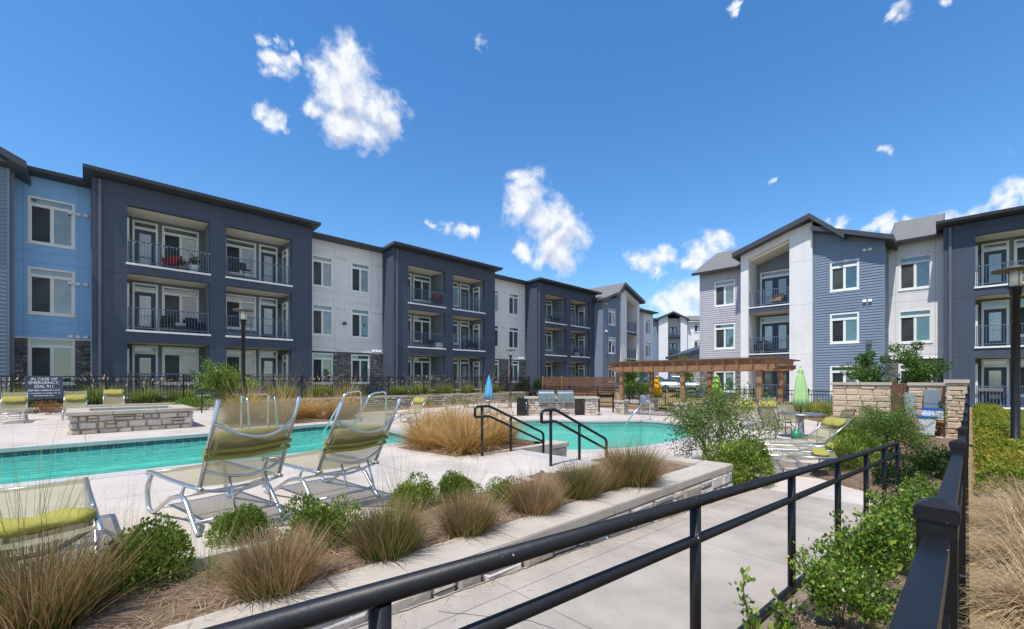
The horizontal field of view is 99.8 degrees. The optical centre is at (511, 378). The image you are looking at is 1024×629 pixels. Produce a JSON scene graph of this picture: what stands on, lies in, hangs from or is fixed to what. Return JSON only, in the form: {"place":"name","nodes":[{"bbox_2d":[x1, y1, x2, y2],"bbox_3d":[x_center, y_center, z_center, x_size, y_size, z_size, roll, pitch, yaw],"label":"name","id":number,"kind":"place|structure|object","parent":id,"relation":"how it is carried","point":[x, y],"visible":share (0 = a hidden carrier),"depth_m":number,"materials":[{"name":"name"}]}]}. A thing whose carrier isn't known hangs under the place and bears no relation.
{"place":"outdoors","nodes":[
{"label":"outdoors","id":0,"kind":"place"},
{"bbox_2d":[0,409,172,576],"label":"wiry grass","id":1,"kind":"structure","parent":0,"point":[19,497],"depth_m":2.67,"materials":[{"name":"brown plant"}]},
{"bbox_2d":[7,391,524,414],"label":"terrace lawn","id":2,"kind":"structure","parent":0,"point":[209,405],"depth_m":25.59,"materials":[{"name":"green plant"}]},
{"bbox_2d":[124,378,175,403],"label":"fountain grass","id":3,"kind":"object","parent":2,"relation":"on","point":[149,395],"depth_m":18.08,"materials":[{"name":"green plant"}]},
{"bbox_2d":[0,407,589,593],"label":"deck","id":4,"kind":"structure","parent":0,"point":[25,433],"depth_m":5.28,"materials":[{"name":"concrete"}]},
{"bbox_2d":[0,391,28,422],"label":"sun lounger","id":5,"kind":"object","parent":4,"relation":"on","point":[9,401],"visible":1,"depth_m":12.61,"materials":[{"name":"fabric"}]},
{"bbox_2d":[0,477,104,563],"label":"sun lounger","id":6,"kind":"object","parent":4,"relation":"on","point":[32,522],"visible":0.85,"depth_m":2.63,"materials":[{"name":"fabric"}]},
{"bbox_2d":[61,390,86,419],"bbox_3d":[-13.655,0.816,13.477,0.573,0.870,1.500,0,0,-45],"label":"sun lounger","id":7,"kind":"object","parent":4,"relation":"on","point":[75,399],"visible":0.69,"depth_m":13.81,"materials":[{"name":"fabric"}]},
{"bbox_2d":[103,389,124,406],"bbox_3d":[-12.945,0.810,14.039,0.573,0.883,1.500,0,0,-45],"label":"sun lounger","id":8,"kind":"object","parent":4,"relation":"on","point":[112,398],"visible":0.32,"depth_m":14.40,"materials":[{"name":"fabric"}]},
{"bbox_2d":[65,404,195,434],"bbox_3d":[-9.634,1.010,10.937,2.340,0.520,2.040,0,0,-45],"label":"pool spa","id":9,"kind":"object","parent":4,"relation":"on","point":[133,418],"visible":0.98,"depth_m":10.26,"materials":[{"name":"stone"}]},
{"bbox_2d":[0,426,407,484],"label":"pool basin","id":10,"kind":"object","parent":4,"relation":"in","point":[105,453],"visible":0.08,"depth_m":8.63,"materials":[{"name":"liquid"}]},
{"bbox_2d":[0,430,403,483],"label":"pool water","id":11,"kind":"structure","parent":10,"relation":"in","point":[66,456],"depth_m":7.54,"materials":[{"name":"teal liquid"}]},
{"bbox_2d":[0,422,410,487],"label":"pool coping","id":12,"kind":"object","parent":4,"relation":"on","point":[96,442],"visible":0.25,"depth_m":8.11,"materials":[{"name":"beige concrete"}]},
{"bbox_2d":[145,396,300,536],"bbox_3d":[-2.667,0.703,3.931,1.604,1.097,0.699,0,0,35],"label":"sun lounger","id":13,"kind":"object","parent":4,"relation":"on","point":[252,440],"visible":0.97,"depth_m":3.58,"materials":[{"name":"fabric"}]},
{"bbox_2d":[186,356,263,401],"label":"leafy shrub","id":14,"kind":"object","parent":4,"relation":"on","point":[225,374],"visible":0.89,"depth_m":18.35,"materials":[{"name":"green plant"}]},
{"bbox_2d":[232,308,253,401],"bbox_3d":[-8.735,-0.500,14.008,0.620,3.600,0.620,0,0,-45],"label":"lamp post","id":15,"kind":"object","parent":4,"relation":"on","point":[243,311],"visible":0.82,"depth_m":13.95,"materials":[{"name":"grey metal"}]},
{"bbox_2d":[262,398,401,501],"bbox_3d":[-1.948,0.722,4.542,1.676,1.058,0.699,0,0,38],"label":"sun lounger","id":16,"kind":"object","parent":4,"relation":"on","point":[356,437],"visible":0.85,"depth_m":4.18,"materials":[{"name":"fabric"}]},
{"bbox_2d":[398,439,540,456],"bbox_3d":[-1.379,1.344,8.768,2.380,0.313,3.400,0,0,-45],"label":"golden grass bed","id":17,"kind":"object","parent":4,"relation":"on","point":[517,441],"visible":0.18,"depth_m":7.66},
{"bbox_2d":[386,372,459,450],"bbox_3d":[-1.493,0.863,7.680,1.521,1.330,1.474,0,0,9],"label":"golden grass","id":18,"kind":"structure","parent":17,"relation":"on","point":[421,442],"depth_m":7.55,"materials":[{"name":"beige plant"}]},
{"bbox_2d":[417,370,512,460],"bbox_3d":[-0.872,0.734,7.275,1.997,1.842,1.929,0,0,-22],"label":"golden grass","id":19,"kind":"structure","parent":17,"relation":"on","point":[467,446],"depth_m":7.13,"materials":[{"name":"brown plant"}]},
{"bbox_2d":[443,370,536,450],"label":"golden grass","id":20,"kind":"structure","parent":17,"relation":"on","point":[497,437],"depth_m":7.84,"materials":[{"name":"brown plant"}]},
{"bbox_2d":[0,0,1023,321],"label":"sky","id":21,"kind":"structure","parent":0,"point":[587,144],"materials":[{"name":"blue"}]},
{"bbox_2d":[509,422,683,449],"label":"pool water","id":22,"kind":"structure","parent":0,"point":[573,436],"depth_m":14.68,"materials":[{"name":"teal liquid"}]},
{"bbox_2d":[349,488,872,628],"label":"ramp","id":23,"kind":"structure","parent":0,"point":[656,595],"depth_m":3.25,"materials":[{"name":"concrete"}]},
{"bbox_2d":[202,442,899,628],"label":"ramp handrail","id":24,"kind":"object","parent":23,"relation":"on","point":[376,599],"visible":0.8,"depth_m":1.32,"materials":[{"name":"black metal"}]},
{"bbox_2d":[616,391,699,396],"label":"car park","id":25,"kind":"structure","parent":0,"point":[696,393],"depth_m":36.31,"materials":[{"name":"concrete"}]},
{"bbox_2d":[653,311,699,378],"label":"apartment building","id":26,"kind":"structure","parent":25,"relation":"on","point":[674,332],"depth_m":87.66,"materials":[{"name":"white paint"}]},
{"bbox_2d":[665,345,699,390],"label":"garage","id":27,"kind":"structure","parent":25,"relation":"on","point":[693,353],"depth_m":42.89,"materials":[{"name":"grey"}]},
{"bbox_2d":[394,403,968,556],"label":"deck","id":28,"kind":"structure","parent":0,"point":[807,481],"depth_m":12.57,"materials":[{"name":"concrete"}]},
{"bbox_2d":[524,396,599,415],"bbox_3d":[2.359,1.325,20.750,3.534,0.890,0.920,0,0,0],"label":"grill counter","id":29,"kind":"object","parent":28,"relation":"on","point":[586,405],"visible":0.78,"depth_m":20.36,"materials":[{"name":"stone"}]},
{"bbox_2d":[512,421,687,449],"bbox_3d":[3.051,2.428,14.682,7.364,1.245,7.737,0,0,-11],"label":"pool basin","id":30,"kind":"object","parent":28,"relation":"in","point":[628,437],"visible":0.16,"depth_m":17.62,"materials":[{"name":"liquid"}]},
{"bbox_2d":[503,419,705,451],"bbox_3d":[3.051,1.774,14.682,7.924,0.072,8.297,0,0,-11],"label":"pool coping","id":31,"kind":"object","parent":28,"relation":"on","point":[608,421],"visible":0.4,"depth_m":17.52,"materials":[{"name":"beige concrete"}]},
{"bbox_2d":[604,357,799,424],"bbox_3d":[8.533,0.485,19.849,4.259,2.570,7.200,0,0,-45],"label":"pergola","id":32,"kind":"object","parent":28,"relation":"on","point":[759,365],"visible":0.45,"depth_m":18.70,"materials":[{"name":"brown wood"}]},
{"bbox_2d":[709,446,836,472],"bbox_3d":[4.831,1.509,8.063,2.039,0.485,0.699,0,0,31],"label":"sun lounger","id":33,"kind":"object","parent":28,"relation":"on","point":[822,453],"visible":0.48,"depth_m":7.77,"materials":[{"name":"metal"}]},
{"bbox_2d":[792,366,809,412],"bbox_3d":[8.573,0.685,12.790,0.427,2.130,0.425,0,0,-45],"label":"parasol","id":34,"kind":"object","parent":28,"relation":"on","point":[800,396],"visible":0.99,"depth_m":12.70,"materials":[{"name":"green fabric"}]},
{"bbox_2d":[751,415,853,460],"bbox_3d":[6.362,1.292,9.500,1.844,0.918,0.699,0,0,0],"label":"sun lounger","id":35,"kind":"object","parent":28,"relation":"on","point":[827,428],"visible":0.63,"depth_m":9.47,"materials":[{"name":"fabric"}]},
{"bbox_2d":[758,443,851,466],"bbox_3d":[5.551,1.509,8.644,2.039,0.485,0.699,0,0,25],"label":"sun lounger","id":36,"kind":"object","parent":28,"relation":"on","point":[789,447],"visible":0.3,"depth_m":8.64,"materials":[{"name":"metal"}]},
{"bbox_2d":[830,379,969,438],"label":"enclosure wall","id":37,"kind":"structure","parent":28,"relation":"on","point":[848,395],"depth_m":14.00,"materials":[{"name":"stone"}]},
{"bbox_2d":[512,401,945,428],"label":"lounge chairs","id":38,"kind":"object","parent":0,"point":[738,414],"visible":0.12,"depth_m":21.96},
{"bbox_2d":[838,350,896,382],"bbox_3d":[13.145,0.322,16.017,1.768,2.859,1.489,0,0,23],"label":"young tree","id":39,"kind":"object","parent":38,"relation":"on","point":[861,373],"visible":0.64,"depth_m":15.86,"materials":[{"name":"green plant"}]},
{"bbox_2d":[886,341,955,382],"bbox_3d":[14.210,0.197,15.273,1.858,3.110,1.809,0,0,-22],"label":"young tree","id":40,"kind":"object","parent":38,"relation":"on","point":[917,369],"visible":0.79,"depth_m":15.01,"materials":[{"name":"green plant"}]},
{"bbox_2d":[528,392,968,628],"bbox_3d":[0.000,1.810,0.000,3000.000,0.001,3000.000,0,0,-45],"label":"ground","id":41,"kind":"structure","parent":0,"point":[535,393],"depth_m":3.79,"materials":[{"name":"soil"}]},
{"bbox_2d":[0,392,528,414],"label":"retaining wall","id":42,"kind":"structure","parent":41,"relation":"on","point":[472,398],"depth_m":25.61,"materials":[{"name":"stone"}]},
{"bbox_2d":[0,373,529,404],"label":"picket fence","id":43,"kind":"object","parent":42,"relation":"on","point":[519,381],"visible":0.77,"depth_m":22.16,"materials":[{"name":"black metal"}]},
{"bbox_2d":[25,376,62,398],"bbox_3d":[-17.014,0.320,15.675,0.944,0.824,0.040,0,0,-45],"label":"warning sign","id":44,"kind":"object","parent":43,"relation":"attached to","point":[43,387],"visible":0.99,"depth_m":15.67,"materials":[{"name":"metal"}]},
{"bbox_2d":[0,146,658,401],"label":"apartment building","id":45,"kind":"structure","parent":41,"relation":"on","point":[87,286],"depth_m":23.83,"materials":[{"name":"blue paint"}]},
{"bbox_2d":[27,266,75,317],"bbox_3d":[-20.244,-3.777,18.965,1.480,2.065,0.120,0,0,-45],"label":"window","id":46,"kind":"structure","parent":45,"relation":"in","point":[49,291],"depth_m":18.94,"materials":[{"name":"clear glass"}]},
{"bbox_2d":[27,195,75,249],"bbox_3d":[-20.244,-6.827,18.965,1.480,2.065,0.120,0,0,-45],"label":"window","id":47,"kind":"structure","parent":45,"relation":"in","point":[50,223],"depth_m":18.94,"materials":[{"name":"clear glass"}]},
{"bbox_2d":[28,338,75,384],"bbox_3d":[-20.244,-0.727,18.965,1.480,2.065,0.120,0,0,-45],"label":"window","id":48,"kind":"structure","parent":45,"relation":"in","point":[46,357],"depth_m":18.97,"materials":[{"name":"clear glass"}]},
{"bbox_2d":[312,254,332,288],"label":"window","id":49,"kind":"structure","parent":45,"relation":"in","point":[322,266],"depth_m":27.17,"materials":[{"name":"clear glass"}]},
{"bbox_2d":[312,353,333,384],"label":"window","id":50,"kind":"structure","parent":45,"relation":"in","point":[322,363],"depth_m":27.17,"materials":[{"name":"clear glass"}]},
{"bbox_2d":[312,303,333,336],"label":"window","id":51,"kind":"structure","parent":45,"relation":"in","point":[322,315],"depth_m":27.17,"materials":[{"name":"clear glass"}]},
{"bbox_2d":[351,354,369,383],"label":"window","id":52,"kind":"structure","parent":45,"relation":"in","point":[359,362],"depth_m":28.93,"materials":[{"name":"clear glass"}]},
{"bbox_2d":[351,308,369,338],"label":"window","id":53,"kind":"structure","parent":45,"relation":"in","point":[360,318],"depth_m":28.93,"materials":[{"name":"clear glass"}]},
{"bbox_2d":[351,262,369,294],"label":"window","id":54,"kind":"structure","parent":45,"relation":"in","point":[360,273],"depth_m":28.93,"materials":[{"name":"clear glass"}]},
{"bbox_2d":[161,449,732,628],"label":"planter wall","id":55,"kind":"structure","parent":41,"relation":"on","point":[697,477],"depth_m":3.39,"materials":[{"name":"concrete"}]},
{"bbox_2d":[49,456,689,628],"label":"planting bed","id":56,"kind":"object","parent":55,"relation":"in","point":[125,608],"visible":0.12,"depth_m":2.51,"materials":[{"name":"brown plant"}]},
{"bbox_2d":[0,449,188,628],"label":"grass clump","id":57,"kind":"object","parent":56,"relation":"on","point":[30,598],"visible":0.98,"depth_m":2.18,"materials":[{"name":"brown plant"}]},
{"bbox_2d":[6,466,221,596],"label":"wiry grass","id":58,"kind":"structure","parent":56,"relation":"on","point":[122,586],"depth_m":2.49,"materials":[{"name":"brown plant"}]},
{"bbox_2d":[79,511,196,595],"bbox_3d":[-2.311,1.088,2.700,0.596,0.450,0.585,0,0,-10],"label":"boxwood","id":59,"kind":"object","parent":56,"relation":"on","point":[167,538],"visible":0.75,"depth_m":2.65,"materials":[{"name":"green plant"}]},
{"bbox_2d":[113,462,292,591],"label":"wiry grass","id":60,"kind":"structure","parent":56,"relation":"on","point":[213,564],"depth_m":2.65,"materials":[{"name":"brown plant"}]},
{"bbox_2d":[203,502,277,547],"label":"boxwood","id":61,"kind":"object","parent":56,"relation":"on","point":[251,510],"visible":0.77,"depth_m":3.27,"materials":[{"name":"green plant"}]},
{"bbox_2d":[163,480,356,613],"bbox_3d":[-1.446,0.941,2.601,0.987,0.739,1.006,0,0,38],"label":"grass clump","id":62,"kind":"object","parent":56,"relation":"on","point":[285,570],"visible":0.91,"depth_m":2.51,"materials":[{"name":"brown plant"}]},
{"bbox_2d":[275,491,363,554],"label":"boxwood","id":63,"kind":"object","parent":56,"relation":"on","point":[317,509],"visible":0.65,"depth_m":3.25,"materials":[{"name":"green plant"}]},
{"bbox_2d":[327,451,450,563],"bbox_3d":[-0.912,0.894,3.180,0.936,0.832,1.040,0,0,6],"label":"grass clump","id":64,"kind":"object","parent":56,"relation":"on","point":[388,535],"visible":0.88,"depth_m":3.01,"materials":[{"name":"plant"}]},
{"bbox_2d":[387,471,441,513],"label":"boxwood","id":65,"kind":"object","parent":56,"relation":"on","point":[427,491],"visible":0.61,"depth_m":4.12,"materials":[{"name":"green plant"}]},
{"bbox_2d":[399,452,516,539],"bbox_3d":[-0.369,0.934,3.557,1.022,0.752,0.924,0,0,23],"label":"grass clump","id":66,"kind":"object","parent":56,"relation":"on","point":[474,520],"visible":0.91,"depth_m":3.47,"materials":[{"name":"brown plant"}]},
{"bbox_2d":[435,470,485,503],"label":"boxwood","id":67,"kind":"object","parent":56,"relation":"on","point":[446,480],"visible":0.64,"depth_m":4.38,"materials":[{"name":"green plant"}]},
{"bbox_2d":[485,475,520,505],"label":"boxwood","id":68,"kind":"object","parent":56,"relation":"on","point":[498,485],"visible":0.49,"depth_m":4.42,"materials":[{"name":"green plant"}]},
{"bbox_2d":[490,445,582,517],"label":"grass clump","id":69,"kind":"object","parent":56,"relation":"on","point":[535,499],"visible":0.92,"depth_m":3.99,"materials":[{"name":"brown plant"}]},
{"bbox_2d":[546,431,615,500],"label":"grass clump","id":70,"kind":"object","parent":56,"relation":"on","point":[588,488],"visible":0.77,"depth_m":4.49,"materials":[{"name":"plant"}]},
{"bbox_2d":[580,449,632,492],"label":"grass clump","id":71,"kind":"object","parent":56,"relation":"on","point":[613,484],"visible":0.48,"depth_m":4.83,"materials":[{"name":"brown plant"}]},
{"bbox_2d":[585,405,687,488],"bbox_3d":[1.455,0.775,5.166,1.314,1.070,1.454,0,0,1],"label":"grass clump","id":72,"kind":"object","parent":56,"relation":"on","point":[645,472],"visible":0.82,"depth_m":4.98,"materials":[{"name":"brown plant"}]},
{"bbox_2d":[508,449,599,466],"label":"steps","id":73,"kind":"structure","parent":41,"relation":"on","point":[542,455],"depth_m":6.91,"materials":[{"name":"beige concrete"}]},
{"bbox_2d":[474,405,544,455],"bbox_3d":[-0.003,1.099,7.428,1.694,1.342,0.044,0,0,-45],"label":"step handrail","id":74,"kind":"object","parent":73,"relation":"on","point":[510,424],"visible":0.91,"depth_m":7.35,"materials":[{"name":"black metal"}]},
{"bbox_2d":[540,408,607,465],"bbox_3d":[0.990,1.099,6.582,1.674,1.342,0.044,0,0,-45],"label":"step handrail","id":75,"kind":"object","parent":73,"relation":"on","point":[550,421],"visible":0.88,"depth_m":6.41,"materials":[{"name":"black metal"}]},
{"bbox_2d":[755,528,868,628],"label":"kerb","id":76,"kind":"structure","parent":41,"relation":"on","point":[766,620],"depth_m":2.68,"materials":[{"name":"beige concrete"}]},
{"bbox_2d":[790,517,915,628],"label":"kerb bed","id":77,"kind":"object","parent":41,"relation":"on","point":[818,622],"visible":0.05,"depth_m":2.49,"materials":[{"name":"brown soil"}]},
{"bbox_2d":[729,566,806,628],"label":"glossy shrub","id":78,"kind":"object","parent":77,"relation":"on","point":[786,622],"visible":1,"depth_m":1.71,"materials":[{"name":"green plant"}]},
{"bbox_2d":[785,541,900,628],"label":"glossy shrub","id":79,"kind":"object","parent":77,"relation":"on","point":[825,591],"visible":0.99,"depth_m":2.25,"materials":[{"name":"green plant"}]},
{"bbox_2d":[808,509,915,597],"bbox_3d":[2.249,1.105,2.748,0.737,0.604,0.538,0,0,-1],"label":"glossy shrub","id":80,"kind":"object","parent":77,"relation":"on","point":[872,549],"visible":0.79,"depth_m":2.65,"materials":[{"name":"green plant"}]},
{"bbox_2d":[826,505,915,575],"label":"glossy shrub","id":81,"kind":"object","parent":77,"relation":"on","point":[868,519],"visible":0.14,"depth_m":3.29,"materials":[{"name":"green plant"}]},
{"bbox_2d":[859,481,917,539],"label":"glossy shrub","id":82,"kind":"object","parent":77,"relation":"on","point":[894,510],"visible":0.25,"depth_m":3.68,"materials":[{"name":"green plant"}]},
{"bbox_2d":[867,483,935,526],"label":"glossy shrub","id":83,"kind":"object","parent":77,"relation":"on","point":[916,494],"visible":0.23,"depth_m":4.25,"materials":[{"name":"green plant"}]},
{"bbox_2d":[555,389,945,418],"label":"back lawn","id":84,"kind":"structure","parent":0,"point":[668,395],"depth_m":27.76,"materials":[{"name":"green plant"}]},
{"bbox_2d":[561,376,614,397],"bbox_3d":[5.978,0.785,34.036,4.202,1.930,0.150,0,0,14],"label":"slat screen","id":85,"kind":"object","parent":84,"relation":"on","point":[603,383],"visible":0.69,"depth_m":33.91,"materials":[{"name":"brown wood"}]},
{"bbox_2d":[521,385,945,417],"bbox_3d":[8.926,1.110,25.094,0.068,1.280,23.368,0,0,-45],"label":"picket fence","id":86,"kind":"object","parent":84,"relation":"on","point":[524,388],"visible":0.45,"depth_m":26.59,"materials":[{"name":"black metal"}]},
{"bbox_2d":[691,205,1023,408],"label":"apartment building","id":87,"kind":"structure","parent":0,"point":[936,286],"depth_m":24.80,"materials":[{"name":"grey"}]},
{"bbox_2d":[714,279,734,307],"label":"window","id":88,"kind":"structure","parent":87,"relation":"in","point":[724,291],"depth_m":30.57,"materials":[{"name":"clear glass"}]},
{"bbox_2d":[714,323,735,349],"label":"window","id":89,"kind":"structure","parent":87,"relation":"in","point":[724,334],"depth_m":30.57,"materials":[{"name":"clear glass"}]},
{"bbox_2d":[830,365,858,394],"bbox_3d":[19.239,0.147,24.941,0.120,1.795,1.410,0,0,-45],"label":"window","id":90,"kind":"structure","parent":87,"relation":"in","point":[835,376],"depth_m":25.13,"materials":[{"name":"clear glass"}]},
{"bbox_2d":[829,258,859,292],"bbox_3d":[19.239,-5.953,24.941,0.120,1.795,1.410,0,0,-45],"label":"window","id":91,"kind":"structure","parent":87,"relation":"in","point":[844,275],"depth_m":24.93,"materials":[{"name":"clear glass"}]},
{"bbox_2d":[830,312,859,343],"bbox_3d":[19.239,-2.902,24.941,0.120,1.795,1.410,0,0,-45],"label":"window","id":92,"kind":"structure","parent":87,"relation":"in","point":[844,327],"depth_m":24.93,"materials":[{"name":"clear glass"}]},
{"bbox_2d":[898,308,932,343],"bbox_3d":[22.846,-2.938,24.425,0.120,1.925,1.460,0,0,-45],"label":"window","id":93,"kind":"structure","parent":87,"relation":"in","point":[913,325],"depth_m":24.43,"materials":[{"name":"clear glass"}]},
{"bbox_2d":[898,253,932,291],"bbox_3d":[22.846,-5.987,24.425,0.120,1.925,1.460,0,0,-45],"label":"window","id":94,"kind":"structure","parent":87,"relation":"in","point":[914,272],"depth_m":24.41,"materials":[{"name":"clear glass"}]},
{"bbox_2d":[810,434,957,497],"bbox_3d":[8.709,1.806,9.645,9.250,0.329,2.050,0,0,-45],"label":"shrub bed","id":95,"kind":"object","parent":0,"point":[853,482],"visible":0.16,"depth_m":7.52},
{"bbox_2d":[823,440,880,472],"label":"rounded shrub","id":96,"kind":"object","parent":95,"relation":"on","point":[844,449],"visible":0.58,"depth_m":7.87,"materials":[{"name":"green plant"}]},
{"bbox_2d":[825,431,881,463],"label":"rounded shrub","id":97,"kind":"object","parent":95,"relation":"on","point":[857,439],"visible":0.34,"depth_m":8.46,"materials":[{"name":"green plant"}]},
{"bbox_2d":[841,384,960,456],"bbox_3d":[8.085,0.969,9.104,1.811,1.720,2.133,0,0,25],"label":"open shrub","id":98,"kind":"object","parent":95,"relation":"on","point":[885,426],"visible":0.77,"depth_m":9.02,"materials":[{"name":"green plant"}]},
{"bbox_2d":[869,451,934,487],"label":"shrub","id":99,"kind":"object","parent":95,"relation":"on","point":[877,475],"visible":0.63,"depth_m":6.67,"materials":[{"name":"green plant"}]},
{"bbox_2d":[904,444,948,480],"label":"shrub","id":100,"kind":"object","parent":95,"relation":"on","point":[925,464],"visible":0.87,"depth_m":7.23,"materials":[{"name":"green plant"}]},
{"bbox_2d":[959,408,1023,628],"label":"strip lawn","id":101,"kind":"structure","parent":0,"point":[971,475],"depth_m":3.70,"materials":[{"name":"beige plant"}]},
{"bbox_2d":[888,386,969,628],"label":"railing","id":102,"kind":"object","parent":101,"relation":"on","point":[931,595],"visible":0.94,"depth_m":0.99,"materials":[{"name":"black metal"}]},
{"bbox_2d":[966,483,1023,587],"bbox_3d":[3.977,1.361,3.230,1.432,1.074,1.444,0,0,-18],"label":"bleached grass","id":103,"kind":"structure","parent":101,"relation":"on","point":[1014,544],"depth_m":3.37,"materials":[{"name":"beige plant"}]},
{"bbox_2d":[966,471,1023,547],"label":"bleached grass","id":104,"kind":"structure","parent":101,"relation":"on","point":[1018,513],"depth_m":4.06,"materials":[{"name":"beige plant"}]},
{"bbox_2d":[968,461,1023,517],"bbox_3d":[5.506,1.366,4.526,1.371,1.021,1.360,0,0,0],"label":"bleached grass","id":105,"kind":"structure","parent":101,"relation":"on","point":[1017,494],"depth_m":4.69,"materials":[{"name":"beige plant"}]},
{"bbox_2d":[971,402,1023,499],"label":"hedge","id":106,"kind":"object","parent":101,"relation":"on","point":[992,419],"visible":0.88,"depth_m":6.55,"materials":[{"name":"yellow plant"}]},
{"bbox_2d":[990,265,1023,451],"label":"lamp post","id":107,"kind":"object","parent":101,"relation":"on","point":[1015,287],"visible":0.86,"depth_m":7.75,"materials":[{"name":"grey metal"}]},
{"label":"corner bed","id":108,"kind":"structure","parent":0,"visible":0},
{"bbox_2d":[653,370,788,460],"bbox_3d":[3.859,0.772,8.265,2.680,1.916,2.203,0,0,-45],"label":"open shrub","id":109,"kind":"object","parent":108,"relation":"on","point":[693,429],"visible":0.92,"depth_m":8.15,"materials":[{"name":"green plant"}]},
{"bbox_2d":[699,435,778,486],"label":"rounded shrub","id":110,"kind":"object","parent":108,"relation":"on","point":[751,456],"visible":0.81,"depth_m":7.03,"materials":[{"name":"green plant"}]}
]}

